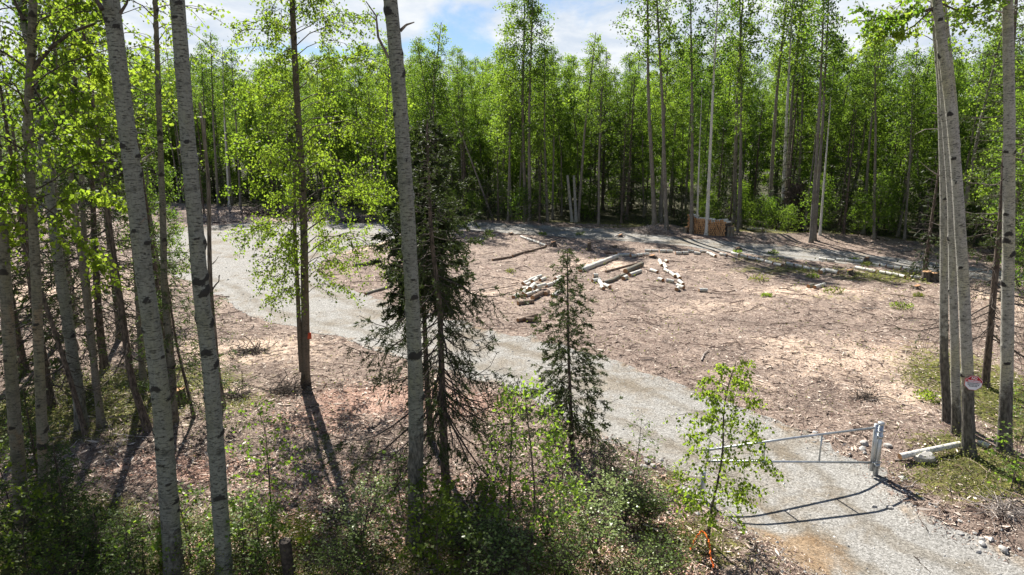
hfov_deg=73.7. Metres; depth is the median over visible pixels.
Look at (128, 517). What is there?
shrub
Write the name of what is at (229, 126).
birch tree
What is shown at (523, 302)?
log
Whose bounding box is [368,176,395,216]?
undergrowth bush
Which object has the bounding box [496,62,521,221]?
birch tree
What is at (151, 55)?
birch tree
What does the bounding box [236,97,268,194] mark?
birch tree
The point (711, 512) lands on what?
birch sapling
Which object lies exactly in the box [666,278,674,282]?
log
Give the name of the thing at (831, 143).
birch tree
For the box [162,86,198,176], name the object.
birch tree
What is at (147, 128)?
birch tree
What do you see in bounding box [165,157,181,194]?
undergrowth bush
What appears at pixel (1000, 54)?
birch tree
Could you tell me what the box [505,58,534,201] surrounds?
spruce tree
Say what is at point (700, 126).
birch tree
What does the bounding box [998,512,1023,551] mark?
fallen branch
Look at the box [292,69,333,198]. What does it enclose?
birch tree
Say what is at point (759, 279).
green tuft
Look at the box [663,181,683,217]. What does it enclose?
undergrowth bush
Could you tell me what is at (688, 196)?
spruce tree
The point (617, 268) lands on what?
log
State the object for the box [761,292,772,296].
green tuft
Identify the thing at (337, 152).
birch tree
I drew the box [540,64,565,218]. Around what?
birch tree
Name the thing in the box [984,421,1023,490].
leafy sapling
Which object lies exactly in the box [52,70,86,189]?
birch tree
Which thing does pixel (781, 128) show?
birch tree
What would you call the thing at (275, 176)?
spruce tree
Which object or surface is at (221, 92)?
birch tree
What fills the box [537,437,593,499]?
leafy sapling
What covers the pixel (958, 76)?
birch tree
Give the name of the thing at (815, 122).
birch tree
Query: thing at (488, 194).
spruce tree
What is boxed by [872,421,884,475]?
hinge post
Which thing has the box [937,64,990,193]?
birch tree
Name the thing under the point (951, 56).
aspen tree
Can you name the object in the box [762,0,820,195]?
birch tree
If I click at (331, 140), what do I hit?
birch tree
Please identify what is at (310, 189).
undergrowth bush
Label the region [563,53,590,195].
birch tree
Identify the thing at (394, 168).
undergrowth bush
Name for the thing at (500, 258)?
log
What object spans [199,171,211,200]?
undergrowth bush
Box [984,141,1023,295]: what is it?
birch tree
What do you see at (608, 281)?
log
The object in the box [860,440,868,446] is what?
rock
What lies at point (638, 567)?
undergrowth shrub
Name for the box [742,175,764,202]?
undergrowth bush
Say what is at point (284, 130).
birch tree
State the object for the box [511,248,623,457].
spruce tree
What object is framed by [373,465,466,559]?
leafy sapling
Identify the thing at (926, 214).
undergrowth bush
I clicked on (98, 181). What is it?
undergrowth bush
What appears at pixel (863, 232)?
birch tree
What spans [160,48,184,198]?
birch tree
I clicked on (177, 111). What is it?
birch tree
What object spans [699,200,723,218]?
undergrowth bush
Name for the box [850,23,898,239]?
birch tree
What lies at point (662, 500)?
undergrowth shrub
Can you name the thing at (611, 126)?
birch tree
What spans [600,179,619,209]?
undergrowth bush
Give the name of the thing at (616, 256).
log
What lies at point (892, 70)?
birch tree
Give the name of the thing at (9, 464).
leafy sapling
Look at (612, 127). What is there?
birch tree
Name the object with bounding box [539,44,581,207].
birch tree
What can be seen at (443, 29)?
birch tree
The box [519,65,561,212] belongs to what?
birch tree
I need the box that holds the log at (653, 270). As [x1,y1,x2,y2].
[649,268,658,272]
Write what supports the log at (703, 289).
on the ground at (874, 319)
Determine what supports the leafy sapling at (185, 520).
on the ground at (874, 319)
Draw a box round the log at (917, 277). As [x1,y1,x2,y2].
[909,275,920,278]
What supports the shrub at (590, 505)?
on the ground at (874, 319)
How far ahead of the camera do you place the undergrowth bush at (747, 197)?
43.08 m
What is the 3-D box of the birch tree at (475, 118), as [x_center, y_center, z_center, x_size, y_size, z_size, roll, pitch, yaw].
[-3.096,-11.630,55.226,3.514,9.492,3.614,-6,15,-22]
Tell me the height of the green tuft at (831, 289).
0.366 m
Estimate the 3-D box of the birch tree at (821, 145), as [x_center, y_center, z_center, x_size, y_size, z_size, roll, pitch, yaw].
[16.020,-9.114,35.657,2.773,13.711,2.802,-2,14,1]
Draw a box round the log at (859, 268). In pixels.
[855,266,865,270]
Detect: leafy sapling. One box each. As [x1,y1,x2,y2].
[0,434,53,523]
[0,479,91,573]
[87,516,166,574]
[142,482,213,557]
[194,490,290,571]
[198,402,236,427]
[230,498,290,565]
[371,449,423,514]
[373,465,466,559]
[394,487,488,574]
[431,462,510,561]
[485,378,542,508]
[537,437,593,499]
[617,413,665,480]
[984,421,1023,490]
[1013,378,1023,442]
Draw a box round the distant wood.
[0,75,999,200]
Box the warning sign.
[964,375,982,389]
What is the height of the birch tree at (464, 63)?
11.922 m
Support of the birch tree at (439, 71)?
on the ground at (874, 319)
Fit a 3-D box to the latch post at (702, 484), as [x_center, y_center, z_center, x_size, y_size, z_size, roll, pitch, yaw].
[3.305,3.506,11.857,0.088,0.675,0.090,0,14,0]
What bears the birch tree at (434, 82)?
on the ground at (874, 319)
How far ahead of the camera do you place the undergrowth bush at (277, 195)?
50.14 m
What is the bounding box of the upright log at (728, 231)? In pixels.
[726,226,730,236]
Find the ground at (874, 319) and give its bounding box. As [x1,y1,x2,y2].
[0,125,1023,574]
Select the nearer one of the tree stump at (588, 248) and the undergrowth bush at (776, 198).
the tree stump at (588, 248)
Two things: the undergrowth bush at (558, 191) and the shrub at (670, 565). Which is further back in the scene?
the undergrowth bush at (558, 191)
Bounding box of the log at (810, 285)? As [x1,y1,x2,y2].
[806,283,814,287]
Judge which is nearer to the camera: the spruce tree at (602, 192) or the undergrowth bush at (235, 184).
the spruce tree at (602, 192)
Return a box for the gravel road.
[155,219,1023,574]
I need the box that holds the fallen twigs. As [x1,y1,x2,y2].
[0,208,1023,574]
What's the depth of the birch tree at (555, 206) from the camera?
48.12 m
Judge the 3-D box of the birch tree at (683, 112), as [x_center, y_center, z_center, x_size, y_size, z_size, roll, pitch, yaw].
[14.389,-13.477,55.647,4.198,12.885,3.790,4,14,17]
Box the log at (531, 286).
[527,282,536,290]
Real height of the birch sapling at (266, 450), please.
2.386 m
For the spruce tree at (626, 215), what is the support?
on the ground at (874, 319)
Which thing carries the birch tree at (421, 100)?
on the ground at (874, 319)
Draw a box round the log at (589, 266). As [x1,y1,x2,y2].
[578,263,594,271]
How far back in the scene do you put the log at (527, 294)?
25.36 m
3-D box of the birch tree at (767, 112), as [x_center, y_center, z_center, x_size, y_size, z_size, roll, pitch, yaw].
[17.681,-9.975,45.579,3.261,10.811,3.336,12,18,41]
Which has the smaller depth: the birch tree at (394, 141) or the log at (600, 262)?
the log at (600, 262)
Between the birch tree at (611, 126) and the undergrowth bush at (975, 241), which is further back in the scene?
the birch tree at (611, 126)
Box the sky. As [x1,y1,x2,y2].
[0,0,1023,123]
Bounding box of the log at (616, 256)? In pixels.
[605,254,618,261]
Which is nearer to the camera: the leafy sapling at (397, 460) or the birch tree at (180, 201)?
the leafy sapling at (397, 460)
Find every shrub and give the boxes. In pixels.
[5,536,101,574]
[14,469,105,527]
[27,505,122,573]
[69,489,155,552]
[158,506,245,574]
[165,549,222,574]
[198,480,283,545]
[212,531,282,574]
[274,502,331,543]
[291,513,388,574]
[306,462,407,553]
[423,488,462,518]
[427,499,502,555]
[455,507,512,543]
[458,506,547,574]
[458,516,541,574]
[467,510,540,562]
[511,478,585,537]
[529,498,614,574]
[550,462,639,558]
[579,462,669,524]
[585,434,633,483]
[604,533,672,574]
[619,484,670,526]
[621,466,681,522]
[623,519,704,574]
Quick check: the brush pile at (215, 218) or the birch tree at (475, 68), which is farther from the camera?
the birch tree at (475, 68)
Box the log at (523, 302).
[517,299,533,304]
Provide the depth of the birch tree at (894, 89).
42.37 m
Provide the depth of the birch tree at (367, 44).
58.05 m
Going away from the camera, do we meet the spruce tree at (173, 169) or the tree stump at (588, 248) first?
the tree stump at (588, 248)
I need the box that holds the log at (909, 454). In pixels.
[897,441,960,459]
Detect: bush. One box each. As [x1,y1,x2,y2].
[36,164,64,191]
[55,160,74,194]
[95,170,113,195]
[149,148,181,192]
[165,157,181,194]
[176,159,203,190]
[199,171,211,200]
[210,167,223,200]
[213,169,242,202]
[215,177,231,206]
[219,165,237,194]
[231,170,246,192]
[240,176,249,193]
[244,166,269,199]
[244,180,251,198]
[257,182,275,205]
[274,173,298,202]
[274,184,283,208]
[281,190,297,210]
[306,178,318,196]
[320,175,337,204]
[345,168,368,207]
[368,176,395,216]
[380,152,398,206]
[440,181,461,212]
[461,191,484,221]
[467,163,492,204]
[467,169,486,202]
[473,176,503,220]
[488,172,514,215]
[500,154,531,207]
[504,159,537,207]
[505,186,535,221]
[512,178,537,208]
[521,181,551,217]
[541,149,576,211]
[557,174,590,217]
[573,182,602,219]
[581,192,596,215]
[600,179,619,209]
[605,151,631,206]
[644,197,660,225]
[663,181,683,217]
[668,186,689,224]
[689,169,715,209]
[693,191,719,217]
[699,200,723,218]
[710,176,728,209]
[726,180,757,219]
[727,179,750,215]
[736,201,760,227]
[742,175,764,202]
[744,193,782,231]
[747,182,760,208]
[758,195,784,225]
[770,182,809,230]
[773,187,781,213]
[777,203,801,232]
[796,172,842,229]
[804,182,812,218]
[809,192,833,223]
[829,188,863,226]
[831,179,860,212]
[846,190,871,234]
[853,167,905,237]
[859,171,883,222]
[860,199,894,231]
[879,191,918,231]
[880,168,913,220]
[895,185,939,241]
[908,192,937,222]
[917,210,939,243]
[965,196,994,234]
[966,196,989,247]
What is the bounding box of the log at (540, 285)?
[535,283,546,287]
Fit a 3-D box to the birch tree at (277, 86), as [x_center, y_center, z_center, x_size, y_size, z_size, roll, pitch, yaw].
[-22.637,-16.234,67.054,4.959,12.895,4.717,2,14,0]
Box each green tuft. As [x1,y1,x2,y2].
[748,273,771,282]
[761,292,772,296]
[805,272,818,277]
[823,285,844,293]
[860,261,874,265]
[889,300,914,309]
[912,388,940,401]
[913,292,924,296]
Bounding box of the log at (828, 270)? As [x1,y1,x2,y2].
[825,268,838,273]
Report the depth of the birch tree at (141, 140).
56.45 m
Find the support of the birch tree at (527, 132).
on the ground at (874, 319)
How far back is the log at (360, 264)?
30.93 m
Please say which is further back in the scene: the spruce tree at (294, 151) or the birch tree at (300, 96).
the birch tree at (300, 96)
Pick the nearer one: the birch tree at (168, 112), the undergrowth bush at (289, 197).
the undergrowth bush at (289, 197)
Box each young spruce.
[0,386,91,533]
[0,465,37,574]
[11,440,140,574]
[49,502,139,574]
[89,518,162,574]
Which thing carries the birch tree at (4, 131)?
on the ground at (874, 319)
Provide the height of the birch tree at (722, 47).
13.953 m
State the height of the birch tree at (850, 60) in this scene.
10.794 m
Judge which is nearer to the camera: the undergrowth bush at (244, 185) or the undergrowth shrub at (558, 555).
the undergrowth shrub at (558, 555)
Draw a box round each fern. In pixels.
[638,528,657,545]
[646,465,683,490]
[652,534,680,557]
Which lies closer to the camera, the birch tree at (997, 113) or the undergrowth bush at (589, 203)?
the birch tree at (997, 113)
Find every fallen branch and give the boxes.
[112,433,152,437]
[868,396,913,407]
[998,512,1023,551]
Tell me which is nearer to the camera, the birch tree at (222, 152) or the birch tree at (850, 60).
the birch tree at (850, 60)
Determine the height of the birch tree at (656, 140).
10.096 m
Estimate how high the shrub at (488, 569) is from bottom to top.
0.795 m
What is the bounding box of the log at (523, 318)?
[516,313,537,321]
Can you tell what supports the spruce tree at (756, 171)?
on the ground at (874, 319)
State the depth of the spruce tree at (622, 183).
42.84 m
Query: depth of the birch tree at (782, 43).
39.93 m
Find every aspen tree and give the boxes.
[0,0,96,537]
[0,0,140,392]
[39,0,176,386]
[94,0,187,574]
[169,0,234,574]
[366,0,424,546]
[844,0,1009,457]
[875,0,1000,423]
[881,0,1001,435]
[942,0,975,430]
[946,0,1016,454]
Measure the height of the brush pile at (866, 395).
0.479 m
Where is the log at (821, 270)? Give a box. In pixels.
[818,268,825,273]
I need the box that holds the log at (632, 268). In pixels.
[623,262,643,272]
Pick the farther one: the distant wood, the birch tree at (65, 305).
the distant wood
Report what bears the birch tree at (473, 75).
on the ground at (874, 319)
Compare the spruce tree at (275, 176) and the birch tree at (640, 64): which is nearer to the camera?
the spruce tree at (275, 176)
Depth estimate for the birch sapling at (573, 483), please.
9.22 m
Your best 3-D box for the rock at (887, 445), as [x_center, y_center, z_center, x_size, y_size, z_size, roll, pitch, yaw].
[7.419,3.124,13.466,0.140,0.112,0.163,-5,15,-20]
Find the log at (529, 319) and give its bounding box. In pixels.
[526,317,537,321]
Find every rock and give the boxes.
[643,458,650,463]
[677,486,693,498]
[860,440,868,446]
[883,443,892,448]
[913,451,935,463]
[955,530,963,534]
[977,440,991,448]
[978,540,985,545]
[998,545,1007,552]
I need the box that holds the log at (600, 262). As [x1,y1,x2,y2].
[593,259,606,266]
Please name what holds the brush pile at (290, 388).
on the ground at (874, 319)
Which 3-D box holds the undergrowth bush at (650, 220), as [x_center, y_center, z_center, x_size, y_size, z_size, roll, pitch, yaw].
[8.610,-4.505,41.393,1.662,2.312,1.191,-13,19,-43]
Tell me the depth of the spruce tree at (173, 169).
57.07 m
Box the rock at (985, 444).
[977,440,991,448]
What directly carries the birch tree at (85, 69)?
on the ground at (874, 319)
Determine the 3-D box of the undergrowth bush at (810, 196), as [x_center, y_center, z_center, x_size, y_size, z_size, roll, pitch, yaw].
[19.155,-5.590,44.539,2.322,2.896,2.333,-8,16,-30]
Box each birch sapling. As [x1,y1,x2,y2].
[225,396,321,531]
[477,370,591,574]
[663,357,788,542]
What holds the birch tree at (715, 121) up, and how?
on the ground at (874, 319)
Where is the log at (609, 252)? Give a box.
[604,251,616,254]
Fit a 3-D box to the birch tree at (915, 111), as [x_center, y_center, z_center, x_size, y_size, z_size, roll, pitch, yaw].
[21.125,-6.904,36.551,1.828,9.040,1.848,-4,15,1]
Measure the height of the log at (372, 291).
0.111 m
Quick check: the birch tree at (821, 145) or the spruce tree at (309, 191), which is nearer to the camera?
the birch tree at (821, 145)
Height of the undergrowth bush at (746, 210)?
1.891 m
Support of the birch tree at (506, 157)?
on the ground at (874, 319)
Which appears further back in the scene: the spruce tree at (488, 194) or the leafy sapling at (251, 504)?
the spruce tree at (488, 194)
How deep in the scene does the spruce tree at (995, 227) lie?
36.66 m
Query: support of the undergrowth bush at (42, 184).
on the ground at (874, 319)
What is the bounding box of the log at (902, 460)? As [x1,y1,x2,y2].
[894,459,911,461]
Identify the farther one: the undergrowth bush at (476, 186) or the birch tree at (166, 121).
the birch tree at (166, 121)
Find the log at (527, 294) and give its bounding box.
[525,290,535,296]
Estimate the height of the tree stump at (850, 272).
0.367 m
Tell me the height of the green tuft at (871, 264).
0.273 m
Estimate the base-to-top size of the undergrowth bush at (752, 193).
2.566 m
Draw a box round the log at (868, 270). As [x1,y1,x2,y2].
[865,268,876,272]
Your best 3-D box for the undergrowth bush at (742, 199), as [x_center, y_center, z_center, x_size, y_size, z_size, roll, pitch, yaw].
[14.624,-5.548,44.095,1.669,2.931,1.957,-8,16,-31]
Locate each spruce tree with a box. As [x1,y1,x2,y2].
[0,12,191,390]
[0,43,111,409]
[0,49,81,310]
[0,78,118,351]
[0,201,114,435]
[2,108,57,374]
[18,6,201,432]
[99,66,193,363]
[103,100,125,199]
[118,204,263,418]
[169,138,181,197]
[192,87,222,199]
[196,147,214,216]
[199,87,221,193]
[235,108,257,194]
[255,97,284,204]
[266,131,284,201]
[282,94,306,199]
[290,107,314,188]
[300,124,532,542]
[305,157,316,203]
[329,110,352,203]
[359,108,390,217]
[369,119,492,440]
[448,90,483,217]
[453,128,481,212]
[478,123,500,207]
[485,140,510,222]
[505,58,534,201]
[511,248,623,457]
[518,128,554,224]
[527,145,558,208]
[579,48,621,210]
[584,75,618,218]
[592,75,647,221]
[609,80,656,208]
[609,114,640,223]
[657,125,685,213]
[679,154,705,223]
[699,116,733,219]
[718,152,738,225]
[720,137,744,218]
[744,95,769,215]
[764,79,825,227]
[809,103,863,232]
[821,88,846,220]
[826,109,872,236]
[867,92,916,228]
[881,0,1023,387]
[894,129,939,279]
[927,148,963,236]
[969,151,1000,241]
[983,80,1023,248]
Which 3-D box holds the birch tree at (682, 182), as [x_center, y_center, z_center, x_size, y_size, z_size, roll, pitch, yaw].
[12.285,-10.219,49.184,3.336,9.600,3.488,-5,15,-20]
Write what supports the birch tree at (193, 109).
on the ground at (874, 319)
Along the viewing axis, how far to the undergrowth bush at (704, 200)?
42.56 m
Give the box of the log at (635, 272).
[628,269,641,275]
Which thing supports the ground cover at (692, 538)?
on the ground at (874, 319)
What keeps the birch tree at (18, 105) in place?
on the ground at (874, 319)
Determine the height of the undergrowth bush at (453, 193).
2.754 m
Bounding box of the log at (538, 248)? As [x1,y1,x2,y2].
[529,246,545,251]
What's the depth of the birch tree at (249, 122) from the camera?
53.76 m
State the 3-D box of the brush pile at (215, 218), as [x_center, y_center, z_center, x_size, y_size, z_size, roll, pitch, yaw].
[-20.220,-4.630,44.352,8.224,0.750,3.239,0,14,0]
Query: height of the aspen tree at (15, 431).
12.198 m
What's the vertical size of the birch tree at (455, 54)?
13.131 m
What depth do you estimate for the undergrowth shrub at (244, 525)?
10.38 m
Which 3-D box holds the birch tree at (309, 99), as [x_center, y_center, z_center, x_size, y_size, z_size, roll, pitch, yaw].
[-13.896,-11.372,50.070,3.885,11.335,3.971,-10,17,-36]
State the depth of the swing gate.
12.22 m
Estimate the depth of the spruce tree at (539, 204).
42.91 m
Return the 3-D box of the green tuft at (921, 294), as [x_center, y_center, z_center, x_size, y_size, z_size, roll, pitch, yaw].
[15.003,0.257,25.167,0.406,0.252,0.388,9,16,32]
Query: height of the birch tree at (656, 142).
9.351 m
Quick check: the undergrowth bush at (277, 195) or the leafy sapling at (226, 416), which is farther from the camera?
the undergrowth bush at (277, 195)
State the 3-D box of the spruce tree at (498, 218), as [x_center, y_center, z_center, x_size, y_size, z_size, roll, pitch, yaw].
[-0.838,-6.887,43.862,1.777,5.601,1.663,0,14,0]
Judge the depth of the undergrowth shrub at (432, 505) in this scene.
11.05 m
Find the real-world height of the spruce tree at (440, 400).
6.555 m
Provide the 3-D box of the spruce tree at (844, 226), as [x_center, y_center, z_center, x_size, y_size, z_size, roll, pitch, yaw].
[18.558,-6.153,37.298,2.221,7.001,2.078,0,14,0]
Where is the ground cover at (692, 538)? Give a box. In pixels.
[0,216,1023,574]
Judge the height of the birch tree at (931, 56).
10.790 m
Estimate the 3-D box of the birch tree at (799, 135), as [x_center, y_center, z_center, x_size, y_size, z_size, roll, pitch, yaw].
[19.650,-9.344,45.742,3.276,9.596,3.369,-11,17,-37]
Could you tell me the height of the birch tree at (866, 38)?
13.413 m
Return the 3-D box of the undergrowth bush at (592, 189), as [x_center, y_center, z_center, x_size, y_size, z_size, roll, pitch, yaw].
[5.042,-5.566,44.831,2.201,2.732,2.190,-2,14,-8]
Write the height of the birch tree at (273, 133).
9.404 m
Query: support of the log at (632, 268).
on the ground at (874, 319)
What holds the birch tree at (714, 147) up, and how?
on the ground at (874, 319)
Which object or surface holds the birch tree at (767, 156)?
on the ground at (874, 319)
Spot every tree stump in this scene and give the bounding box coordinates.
[177,387,195,405]
[547,241,560,246]
[586,242,593,250]
[645,254,658,258]
[840,268,855,275]
[910,284,924,290]
[918,270,934,281]
[931,272,939,282]
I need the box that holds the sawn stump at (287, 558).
[279,538,295,574]
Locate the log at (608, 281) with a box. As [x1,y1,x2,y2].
[602,279,613,283]
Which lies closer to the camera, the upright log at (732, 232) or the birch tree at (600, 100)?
the upright log at (732, 232)
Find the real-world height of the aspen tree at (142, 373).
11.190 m
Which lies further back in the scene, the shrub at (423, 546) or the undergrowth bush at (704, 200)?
the undergrowth bush at (704, 200)
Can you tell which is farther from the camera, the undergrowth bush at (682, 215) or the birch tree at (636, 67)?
the birch tree at (636, 67)
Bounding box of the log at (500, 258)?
[492,256,512,260]
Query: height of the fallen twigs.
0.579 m
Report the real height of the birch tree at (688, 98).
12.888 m
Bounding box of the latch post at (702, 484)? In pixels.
[700,471,705,499]
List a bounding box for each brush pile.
[155,213,266,224]
[206,201,331,215]
[219,333,284,358]
[223,371,256,402]
[244,371,315,397]
[327,214,377,223]
[630,223,679,235]
[847,377,887,403]
[958,479,1023,532]
[968,244,1022,260]
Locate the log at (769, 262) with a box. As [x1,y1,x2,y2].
[764,260,773,264]
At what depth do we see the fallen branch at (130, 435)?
13.83 m
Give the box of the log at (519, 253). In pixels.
[511,250,528,256]
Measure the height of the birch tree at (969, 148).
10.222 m
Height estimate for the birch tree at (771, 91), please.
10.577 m
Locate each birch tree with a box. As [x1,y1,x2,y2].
[0,0,78,325]
[0,0,145,430]
[0,0,168,545]
[0,77,21,162]
[0,102,22,167]
[2,0,116,428]
[12,80,57,151]
[14,67,42,182]
[43,61,72,182]
[46,0,136,338]
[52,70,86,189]
[61,80,109,184]
[71,0,239,423]
[101,99,123,178]
[108,70,190,288]
[117,93,157,174]
[130,56,170,197]
[133,65,167,192]
[136,88,158,188]
[141,46,176,177]
[144,63,176,194]
[155,90,181,202]
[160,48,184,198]
[161,72,181,161]
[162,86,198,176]
[164,68,209,150]
[166,62,208,154]
[170,71,206,158]
[189,42,216,203]
[190,53,206,87]
[191,32,231,205]
[192,56,239,192]
[193,94,223,185]
[194,99,224,189]
[195,69,236,198]
[205,47,239,206]
[209,67,254,187]
[211,81,238,204]
[215,0,418,386]
[215,64,240,168]
[217,46,246,206]
[222,77,267,200]
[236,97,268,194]
[237,82,274,197]
[243,66,286,199]
[247,57,263,142]
[249,72,282,158]
[254,88,287,191]
[258,57,286,170]
[267,54,302,184]
[268,66,304,181]
[269,88,304,173]
[273,66,308,155]
[274,71,293,206]
[281,62,318,152]
[289,51,344,204]
[289,61,312,185]
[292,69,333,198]
[300,81,321,193]
[303,85,339,201]
[310,55,359,205]
[312,53,360,200]
[313,77,338,206]
[318,42,359,142]
[318,90,345,195]
[334,64,377,203]
[339,53,380,184]
[339,94,364,196]
[349,70,394,173]
[354,42,384,147]
[356,74,382,182]
[356,94,379,182]
[362,72,389,161]
[365,31,408,205]
[367,52,415,189]
[369,42,390,181]
[369,82,397,201]
[373,48,408,136]
[375,87,416,192]
[378,82,412,189]
[396,62,434,185]
[406,41,455,200]
[406,76,420,150]
[407,34,447,137]
[408,63,447,137]
[408,68,442,153]
[415,22,458,216]
[415,49,446,126]
[431,79,472,196]
[434,55,474,180]
[436,82,494,219]
[442,73,485,207]
[445,44,469,179]
[445,65,470,214]
[450,55,479,186]
[451,73,485,200]
[454,58,486,185]
[457,83,486,166]
[460,72,501,206]
[467,57,488,189]
[467,60,505,194]
[468,61,507,180]
[472,47,533,213]
[478,57,506,144]
[480,45,533,209]
[483,0,576,221]
[495,100,520,194]
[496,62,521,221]
[496,85,517,216]
[500,0,554,221]
[514,70,540,213]
[517,58,558,185]
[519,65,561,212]
[521,44,561,221]
[533,59,575,209]
[534,70,582,204]
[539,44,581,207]
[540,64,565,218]
[541,82,581,215]
[543,134,575,202]
[552,52,594,202]
[556,66,598,209]
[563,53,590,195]
[564,32,610,221]
[570,74,617,208]
[572,54,613,204]
[576,40,628,213]
[582,69,616,224]
[592,72,627,180]
[592,74,626,194]
[602,64,637,208]
[603,72,648,212]
[609,0,672,225]
[613,64,655,152]
[617,80,669,216]
[618,52,653,202]
[618,56,653,156]
[626,77,674,214]
[629,0,686,229]
[634,71,679,191]
[639,24,686,223]
[640,49,689,220]
[640,85,677,190]
[654,57,722,220]
[655,33,696,215]
[659,77,704,207]
[664,0,717,233]
[666,57,701,182]
[668,37,722,200]
[668,59,696,193]
[670,41,710,198]
[672,48,705,190]
[683,71,731,209]
[685,0,741,234]
[685,89,714,217]
[695,46,758,203]
[698,35,766,200]
[698,64,721,188]
[702,70,734,200]
[703,42,729,193]
[706,0,763,225]
[712,0,767,228]
[712,48,763,195]
[715,78,768,188]
[718,85,771,197]
[723,60,756,231]
[731,65,779,175]
[742,54,774,181]
[747,0,807,226]
[751,72,796,197]
[753,56,798,215]
[754,38,795,192]
[755,61,800,192]
[760,0,815,225]
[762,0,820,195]
[765,42,823,190]
[772,64,808,168]
[774,34,814,139]
[777,78,823,184]
[779,47,851,218]
[781,0,824,211]
[791,0,849,242]
[792,60,860,205]
[796,0,856,240]
[799,74,830,230]
[805,44,860,190]
[806,52,878,216]
[808,34,858,183]
[810,66,848,234]
[828,62,892,173]
[829,45,892,225]
[833,41,897,190]
[844,32,888,185]
[846,33,896,234]
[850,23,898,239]
[850,42,915,217]
[873,65,907,182]
[878,48,932,221]
[879,48,938,236]
[891,36,977,217]
[891,48,975,230]
[891,71,930,239]
[894,70,932,233]
[895,47,936,228]
[905,57,966,228]
[911,70,980,228]
[914,69,937,196]
[919,58,994,211]
[927,47,1002,198]
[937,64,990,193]
[957,0,1023,211]
[959,41,1002,221]
[961,70,998,222]
[962,3,1023,301]
[968,25,1020,193]
[971,30,1021,229]
[973,60,1023,186]
[979,51,1023,248]
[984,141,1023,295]
[985,81,1023,215]
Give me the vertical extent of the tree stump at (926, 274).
0.511 m
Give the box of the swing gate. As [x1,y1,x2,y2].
[706,423,885,470]
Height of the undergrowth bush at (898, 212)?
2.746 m
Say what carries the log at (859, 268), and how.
on the ground at (874, 319)
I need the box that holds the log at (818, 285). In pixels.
[813,282,825,288]
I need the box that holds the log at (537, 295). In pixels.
[530,290,543,299]
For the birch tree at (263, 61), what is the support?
on the ground at (874, 319)
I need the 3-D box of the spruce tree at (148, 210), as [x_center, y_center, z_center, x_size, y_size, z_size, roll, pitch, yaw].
[-9.298,-1.623,17.175,1.822,7.981,2.258,9,16,32]
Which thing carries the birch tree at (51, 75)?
on the ground at (874, 319)
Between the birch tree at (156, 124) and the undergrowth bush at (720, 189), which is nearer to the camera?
the undergrowth bush at (720, 189)
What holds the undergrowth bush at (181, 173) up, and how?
on the ground at (874, 319)
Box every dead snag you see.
[198,102,225,406]
[566,175,573,221]
[573,175,577,221]
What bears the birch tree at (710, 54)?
on the ground at (874, 319)
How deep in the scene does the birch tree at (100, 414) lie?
13.13 m
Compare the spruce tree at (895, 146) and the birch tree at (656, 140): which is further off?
the birch tree at (656, 140)
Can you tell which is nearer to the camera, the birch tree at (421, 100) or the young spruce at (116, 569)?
the young spruce at (116, 569)
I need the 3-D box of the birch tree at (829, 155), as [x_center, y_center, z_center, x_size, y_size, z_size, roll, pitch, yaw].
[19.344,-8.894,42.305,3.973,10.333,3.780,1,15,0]
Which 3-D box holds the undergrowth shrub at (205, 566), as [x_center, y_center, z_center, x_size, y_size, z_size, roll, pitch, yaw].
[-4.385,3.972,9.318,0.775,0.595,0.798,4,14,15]
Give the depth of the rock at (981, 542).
10.53 m
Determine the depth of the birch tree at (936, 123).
39.08 m
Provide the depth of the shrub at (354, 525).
10.36 m
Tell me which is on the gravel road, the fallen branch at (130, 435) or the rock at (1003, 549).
the rock at (1003, 549)
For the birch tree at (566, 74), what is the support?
on the ground at (874, 319)
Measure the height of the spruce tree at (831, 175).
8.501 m
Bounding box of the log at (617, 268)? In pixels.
[605,262,637,272]
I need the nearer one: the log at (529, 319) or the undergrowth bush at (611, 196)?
the log at (529, 319)
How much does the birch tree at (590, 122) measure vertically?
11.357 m
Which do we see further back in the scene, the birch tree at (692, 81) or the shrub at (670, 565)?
the birch tree at (692, 81)
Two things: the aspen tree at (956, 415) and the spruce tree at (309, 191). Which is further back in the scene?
the spruce tree at (309, 191)
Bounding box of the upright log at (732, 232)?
[730,226,733,236]
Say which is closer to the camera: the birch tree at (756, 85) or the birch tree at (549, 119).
the birch tree at (549, 119)
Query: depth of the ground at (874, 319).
18.55 m
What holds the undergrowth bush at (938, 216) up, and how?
on the ground at (874, 319)
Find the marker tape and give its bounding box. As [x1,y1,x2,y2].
[690,530,713,568]
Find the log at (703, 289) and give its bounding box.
[698,288,707,291]
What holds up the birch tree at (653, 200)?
on the ground at (874, 319)
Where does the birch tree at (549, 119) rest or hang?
on the ground at (874, 319)
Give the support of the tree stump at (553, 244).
on the ground at (874, 319)
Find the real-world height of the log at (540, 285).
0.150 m
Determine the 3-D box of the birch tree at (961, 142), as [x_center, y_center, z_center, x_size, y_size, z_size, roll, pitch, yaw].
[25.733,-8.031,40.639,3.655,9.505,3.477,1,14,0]
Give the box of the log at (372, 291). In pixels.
[364,285,388,294]
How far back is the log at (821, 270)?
29.20 m
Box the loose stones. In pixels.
[176,233,1023,574]
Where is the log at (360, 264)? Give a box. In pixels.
[352,261,381,266]
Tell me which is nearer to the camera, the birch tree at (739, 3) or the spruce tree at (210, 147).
the birch tree at (739, 3)
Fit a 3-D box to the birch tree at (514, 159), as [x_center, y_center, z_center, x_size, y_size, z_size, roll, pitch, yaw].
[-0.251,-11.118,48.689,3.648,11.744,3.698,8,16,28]
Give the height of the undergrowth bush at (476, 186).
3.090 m
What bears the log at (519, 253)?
on the ground at (874, 319)
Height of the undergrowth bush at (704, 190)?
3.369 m

